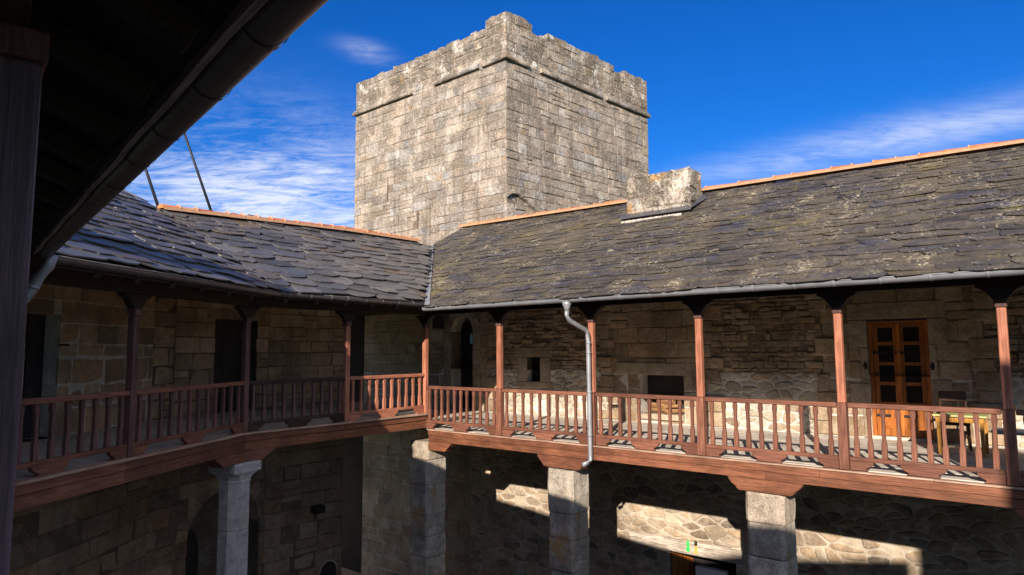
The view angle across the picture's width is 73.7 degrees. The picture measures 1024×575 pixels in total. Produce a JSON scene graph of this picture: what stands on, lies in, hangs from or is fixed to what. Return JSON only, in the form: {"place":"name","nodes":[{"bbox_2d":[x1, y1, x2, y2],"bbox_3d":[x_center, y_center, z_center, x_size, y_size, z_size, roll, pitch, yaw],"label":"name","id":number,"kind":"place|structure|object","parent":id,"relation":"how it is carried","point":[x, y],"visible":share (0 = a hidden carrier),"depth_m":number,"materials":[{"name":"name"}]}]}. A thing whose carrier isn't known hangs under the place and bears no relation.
{"place":"outdoors","nodes":[
{"label":"outdoors","id":0,"kind":"place"},
{"bbox_2d":[341,567,364,574],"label":"courtyard ground","id":1,"kind":"structure","parent":0,"point":[344,571],"depth_m":22.73,"materials":[{"name":"grey stone"}]},
{"bbox_2d":[30,0,267,254],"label":"wing","id":2,"kind":"structure","parent":1,"relation":"on","point":[119,77],"depth_m":2.59,"materials":[{"name":"brown wood"}]},
{"bbox_2d":[37,0,327,258],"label":"gutter","id":3,"kind":"object","parent":2,"relation":"attached to","point":[268,28],"visible":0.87,"depth_m":2.65,"materials":[{"name":"metal"}]},
{"bbox_2d":[27,254,57,302],"bbox_3d":[-5.051,-0.048,6.953,0.706,0.637,0.157,2,-6,-25],"label":"downpipe","id":4,"kind":"object","parent":3,"relation":"attached to","point":[41,273],"visible":0.67,"depth_m":7.01,"materials":[{"name":"metal"}]},
{"bbox_2d":[9,190,434,574],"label":"stone wing","id":5,"kind":"structure","parent":1,"relation":"on","point":[76,334],"depth_m":14.16,"materials":[{"name":"grey stone"}]},
{"bbox_2d":[22,314,45,439],"bbox_3d":[-8.073,1.469,11.316,0.070,2.073,0.770,-1,-5,4],"label":"door","id":6,"kind":"structure","parent":5,"relation":"in","point":[35,325],"depth_m":11.48,"materials":[{"name":"brown wood"}]},
{"bbox_2d":[145,168,161,208],"bbox_3d":[-7.607,-2.890,13.857,1.605,2.950,0.133,-3,-6,25],"label":"metal pole","id":7,"kind":"object","parent":5,"relation":"on","point":[152,189],"visible":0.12,"depth_m":13.54,"materials":[{"name":"black metal"}]},
{"bbox_2d":[56,255,281,296],"bbox_3d":[-4.504,-0.095,9.597,0.159,0.106,4.770,-1,-5,10],"label":"gutter","id":8,"kind":"object","parent":5,"relation":"on","point":[81,263],"visible":0.94,"depth_m":8.79,"materials":[{"name":"metal"}]},
{"bbox_2d":[184,133,211,210],"bbox_3d":[-7.118,-3.238,14.909,1.790,3.668,0.129,-2,-6,21],"label":"metal pole","id":9,"kind":"object","parent":5,"relation":"on","point":[199,176],"visible":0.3,"depth_m":14.70,"materials":[{"name":"black metal"}]},
{"bbox_2d":[13,402,433,512],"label":"gallery deck","id":10,"kind":"structure","parent":5,"relation":"attached to","point":[224,448],"depth_m":11.09,"materials":[{"name":"brown wood"}]},
{"bbox_2d":[16,391,129,476],"bbox_3d":[-5.428,1.738,8.040,0.096,0.898,2.425,-1,-5,10],"label":"balustrade","id":11,"kind":"object","parent":10,"relation":"on","point":[50,463],"visible":0.86,"depth_m":8.25,"materials":[{"name":"brown wood"}]},
{"bbox_2d":[117,292,151,457],"bbox_3d":[-5.213,1.196,9.354,0.132,2.220,0.537,-1,-5,10],"label":"gallery post","id":12,"kind":"object","parent":10,"relation":"on","point":[134,303],"visible":0.96,"depth_m":9.32,"materials":[{"name":"brown wood"}]},
{"bbox_2d":[134,381,243,455],"bbox_3d":[-4.970,1.976,10.660,0.096,0.898,2.655,-1,-5,10],"label":"balustrade","id":13,"kind":"object","parent":10,"relation":"on","point":[189,436],"visible":0.98,"depth_m":10.49,"materials":[{"name":"brown wood"}]},
{"bbox_2d":[233,306,260,432],"bbox_3d":[-4.730,1.447,12.114,0.132,2.220,0.537,-3,-6,24],"label":"gallery post","id":14,"kind":"object","parent":10,"relation":"on","point":[246,313],"visible":0.95,"depth_m":12.08,"materials":[{"name":"brown wood"}]},
{"bbox_2d":[248,377,344,431],"bbox_3d":[-4.041,2.179,12.928,0.096,0.898,2.095,-4,-7,38],"label":"balustrade","id":15,"kind":"object","parent":10,"relation":"on","point":[293,420],"visible":1,"depth_m":12.83,"materials":[{"name":"brown wood"}]},
{"bbox_2d":[335,311,358,421],"bbox_3d":[-3.361,1.599,13.861,0.132,2.220,0.537,-4,-7,38],"label":"gallery post","id":16,"kind":"object","parent":10,"relation":"on","point":[347,317],"visible":1,"depth_m":13.83,"materials":[{"name":"red paint"}]},
{"bbox_2d":[349,373,424,420],"bbox_3d":[-2.667,2.331,14.681,0.096,0.898,2.110,-4,-7,38],"label":"balustrade","id":17,"kind":"object","parent":10,"relation":"on","point":[383,412],"visible":1,"depth_m":14.59,"materials":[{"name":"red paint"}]},
{"bbox_2d":[416,315,434,412],"bbox_3d":[-1.981,1.753,15.612,0.537,2.215,0.132,-5,-7,40],"label":"gallery post","id":18,"kind":"object","parent":10,"relation":"on","point":[425,321],"visible":1,"depth_m":15.58,"materials":[{"name":"red paint"}]},
{"bbox_2d":[212,320,242,411],"bbox_3d":[-7.044,1.899,16.716,0.065,2.193,1.380,-3,-6,22],"label":"door","id":19,"kind":"structure","parent":5,"relation":"in","point":[228,334],"depth_m":16.78,"materials":[{"name":"brown wood"}]},
{"bbox_2d":[311,504,325,513],"bbox_3d":[-5.175,5.910,18.221,0.280,0.190,0.315,-5,-7,42],"label":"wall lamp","id":20,"kind":"object","parent":5,"relation":"attached to","point":[317,509],"visible":1,"depth_m":18.11,"materials":[{"name":"black metal"}]},
{"bbox_2d":[279,292,423,305],"bbox_3d":[-3.014,0.238,13.326,0.159,0.106,3.470,-4,-7,38],"label":"gutter","id":21,"kind":"object","parent":5,"relation":"on","point":[337,298],"visible":0.99,"depth_m":13.07,"materials":[{"name":"metal"}]},
{"bbox_2d":[208,460,261,574],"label":"stone pillar","id":22,"kind":"structure","parent":1,"relation":"on","point":[233,522],"depth_m":11.70,"materials":[{"name":"stone"}]},
{"bbox_2d":[410,437,445,574],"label":"stone pillar","id":23,"kind":"structure","parent":1,"relation":"on","point":[427,506],"depth_m":15.33,"materials":[{"name":"stone"}]},
{"bbox_2d":[548,467,589,574],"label":"stone pillar","id":24,"kind":"structure","parent":1,"relation":"on","point":[568,501],"depth_m":12.87,"materials":[{"name":"stone"}]},
{"bbox_2d":[341,138,1023,574],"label":"stone wing","id":25,"kind":"structure","parent":1,"relation":"on","point":[929,212],"depth_m":14.38,"materials":[{"name":"grey stone"}]},
{"bbox_2d":[461,319,472,408],"bbox_3d":[-1.208,2.274,20.676,0.900,2.750,0.065,-5,-7,40],"label":"arched door","id":26,"kind":"structure","parent":25,"relation":"in","point":[466,330],"depth_m":20.80,"materials":[{"name":"brown wood"}]},
{"bbox_2d":[518,565,521,573],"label":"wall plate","id":27,"kind":"object","parent":25,"relation":"attached to","point":[519,569],"depth_m":18.39,"materials":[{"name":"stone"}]},
{"bbox_2d":[532,357,539,380],"bbox_3d":[0.706,2.238,18.734,0.450,0.660,0.140,-5,-7,40],"label":"window","id":28,"kind":"structure","parent":25,"relation":"in","point":[535,360],"depth_m":18.79,"materials":[{"name":"black glass"}]},
{"bbox_2d":[562,301,592,466],"bbox_3d":[1.182,1.764,12.358,0.172,2.991,0.717,-5,-7,42],"label":"downpipe","id":29,"kind":"object","parent":25,"relation":"attached to","point":[566,305],"visible":0.99,"depth_m":12.48,"materials":[{"name":"metal"}]},
{"bbox_2d":[647,407,657,411],"bbox_3d":[3.415,2.936,16.390,0.116,0.106,0.333,4,-5,-40],"label":"firewood log","id":30,"kind":"object","parent":25,"relation":"on","point":[653,409],"visible":0.43,"depth_m":16.36,"materials":[{"name":"brown wood"}]},
{"bbox_2d":[661,408,667,413],"bbox_3d":[3.624,2.921,16.170,0.122,0.123,0.404,1,-1,-15],"label":"firewood log","id":31,"kind":"object","parent":25,"relation":"on","point":[664,410],"visible":0.48,"depth_m":16.10,"materials":[{"name":"brown wood"}]},
{"bbox_2d":[664,404,677,407],"bbox_3d":[3.780,2.800,16.110,0.386,0.083,0.094,-6,-7,22],"label":"firewood log","id":32,"kind":"object","parent":31,"relation":"on","point":[673,406],"visible":0.56,"depth_m":16.06,"materials":[{"name":"brown wood"}]},
{"bbox_2d":[651,402,666,408],"bbox_3d":[3.495,2.816,16.309,0.435,0.116,0.138,0,-4,34],"label":"firewood log","id":33,"kind":"object","parent":32,"relation":"on","point":[654,404],"visible":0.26,"depth_m":16.28,"materials":[{"name":"brown wood"}]},
{"bbox_2d":[661,399,675,403],"bbox_3d":[3.676,2.701,16.227,0.121,0.123,0.434,4,-8,-40],"label":"firewood log","id":34,"kind":"object","parent":33,"relation":"on","point":[665,401],"visible":0.39,"depth_m":16.17,"materials":[{"name":"brown wood"}]},
{"bbox_2d":[672,409,684,412],"bbox_3d":[3.913,2.900,16.027,0.319,0.097,0.099,-2,-5,2],"label":"firewood log","id":35,"kind":"object","parent":25,"relation":"on","point":[676,410],"visible":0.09,"depth_m":15.98,"materials":[{"name":"brown wood"}]},
{"bbox_2d":[671,551,693,574],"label":"plank door","id":36,"kind":"structure","parent":25,"relation":"in","point":[681,563],"depth_m":15.82,"materials":[{"name":"brown wood"}]},
{"bbox_2d":[355,402,1023,518],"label":"gallery deck","id":37,"kind":"structure","parent":25,"relation":"attached to","point":[788,476],"depth_m":11.31,"materials":[{"name":"brown wood"}]},
{"bbox_2d":[426,386,496,434],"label":"balustrade","id":38,"kind":"object","parent":37,"relation":"on","point":[460,425],"visible":1,"depth_m":14.76,"materials":[{"name":"brown wood"}]},
{"bbox_2d":[488,311,510,435],"bbox_3d":[-0.249,1.772,14.159,0.537,2.542,0.132,-5,-7,40],"label":"gallery post","id":39,"kind":"object","parent":37,"relation":"on","point":[499,317],"visible":0.99,"depth_m":14.12,"materials":[{"name":"red paint"}]},
{"bbox_2d":[502,389,587,443],"bbox_3d":[0.629,2.491,13.360,2.125,0.948,0.096,-5,-7,40],"label":"balustrade","id":40,"kind":"object","parent":37,"relation":"on","point":[541,433],"visible":0.98,"depth_m":13.30,"materials":[{"name":"brown wood"}]},
{"bbox_2d":[578,306,604,444],"bbox_3d":[1.497,1.627,12.708,0.537,2.542,0.132,-5,-7,40],"label":"gallery post","id":41,"kind":"object","parent":37,"relation":"on","point":[591,313],"visible":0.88,"depth_m":12.68,"materials":[{"name":"red paint"}]},
{"bbox_2d":[595,392,697,454],"bbox_3d":[2.320,2.350,11.956,1.980,0.948,0.097,-5,-7,40],"label":"balustrade","id":42,"kind":"object","parent":37,"relation":"on","point":[649,443],"visible":1,"depth_m":11.89,"materials":[{"name":"brown wood"}]},
{"bbox_2d":[682,300,714,455],"bbox_3d":[3.132,1.491,11.349,0.537,2.542,0.132,-5,-7,40],"label":"gallery post","id":43,"kind":"object","parent":37,"relation":"on","point":[698,308],"visible":1,"depth_m":11.31,"materials":[{"name":"red paint"}]},
{"bbox_2d":[704,397,838,468],"bbox_3d":[3.971,2.213,10.583,2.023,0.948,0.096,-5,-7,40],"label":"balustrade","id":44,"kind":"object","parent":37,"relation":"on","point":[777,455],"visible":1,"depth_m":10.51,"materials":[{"name":"brown wood"}]},
{"bbox_2d":[816,292,856,469],"bbox_3d":[4.800,1.352,9.963,0.537,2.542,0.132,-5,-7,40],"label":"gallery post","id":45,"kind":"object","parent":37,"relation":"on","point":[836,302],"visible":0.99,"depth_m":9.92,"materials":[{"name":"red paint"}]},
{"bbox_2d":[847,403,1006,484],"bbox_3d":[5.560,2.081,9.263,1.817,0.948,0.096,-5,-7,40],"label":"balustrade","id":46,"kind":"object","parent":37,"relation":"on","point":[996,474],"visible":1,"depth_m":9.19,"materials":[{"name":"brown wood"}]},
{"bbox_2d":[938,391,972,450],"bbox_3d":[7.644,2.292,11.797,0.444,0.971,0.459,-3,-6,30],"label":"chair","id":47,"kind":"object","parent":37,"relation":"on","point":[951,395],"visible":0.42,"depth_m":11.92,"materials":[{"name":"brown wood"}]},
{"bbox_2d":[932,412,990,457],"bbox_3d":[7.387,2.398,11.189,0.740,0.650,0.640,-5,-7,40],"label":"table","id":48,"kind":"object","parent":37,"relation":"on","point":[968,418],"visible":0.76,"depth_m":11.08,"materials":[{"name":"yellow wood"}]},
{"bbox_2d":[974,283,1023,486],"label":"gallery post","id":49,"kind":"object","parent":37,"relation":"on","point":[1000,295],"visible":1,"depth_m":8.67,"materials":[{"name":"red paint"}]},
{"bbox_2d":[1016,409,1023,486],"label":"balustrade","id":50,"kind":"object","parent":37,"relation":"on","point":[1019,412],"visible":1,"depth_m":8.54,"materials":[{"name":"brown wood"}]},
{"bbox_2d":[694,541,696,553],"bbox_3d":[4.111,5.817,15.261,0.072,0.289,0.068,-5,-7,40],"label":"wall marker","id":51,"kind":"object","parent":25,"relation":"attached to","point":[695,543],"depth_m":15.24,"materials":[{"name":"paint"}]},
{"bbox_2d":[422,268,1023,310],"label":"gutter","id":52,"kind":"object","parent":25,"relation":"on","point":[914,278],"visible":0.98,"depth_m":9.93,"materials":[{"name":"metal"}]},
{"bbox_2d":[872,323,901,435],"bbox_3d":[7.225,1.769,13.212,0.506,2.155,0.069,-5,-7,40],"label":"door leaf","id":53,"kind":"structure","parent":25,"relation":"in","point":[884,334],"depth_m":13.21,"materials":[{"name":"brown wood"}]},
{"bbox_2d":[895,322,928,437],"bbox_3d":[7.566,1.741,12.928,0.506,2.155,0.069,-5,-7,40],"label":"door leaf","id":54,"kind":"structure","parent":25,"relation":"in","point":[911,334],"depth_m":12.91,"materials":[{"name":"brown wood"}]},
{"bbox_2d":[746,491,797,574],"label":"stone pillar","id":55,"kind":"structure","parent":1,"relation":"on","point":[772,548],"depth_m":10.44,"materials":[{"name":"stone"}]},
{"bbox_2d":[124,0,1023,227],"label":"sky","id":56,"kind":"structure","parent":0,"point":[738,90],"materials":[{"name":"blue"}]},
{"bbox_2d":[991,428,1023,453],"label":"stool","id":57,"kind":"object","parent":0,"point":[1020,432],"visible":0.24,"depth_m":10.55,"materials":[{"name":"grey wood"}]},
{"label":"ground","id":58,"kind":"structure","parent":0,"visible":0},
{"bbox_2d":[352,11,650,244],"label":"stone tower","id":59,"kind":"structure","parent":58,"relation":"on","point":[504,114],"depth_m":27.03,"materials":[{"name":"stone"}]},
{"bbox_3d":[-2.066,1.578,-0.175,3.160,0.330,14.600,4,-7,-39],"label":"gallery deck","id":60,"kind":"object","parent":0,"visible":0},
{"bbox_2d":[0,0,49,574],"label":"gallery post","id":61,"kind":"object","parent":60,"relation":"on","point":[24,52],"visible":1,"depth_m":1.97,"materials":[{"name":"brown wood"}]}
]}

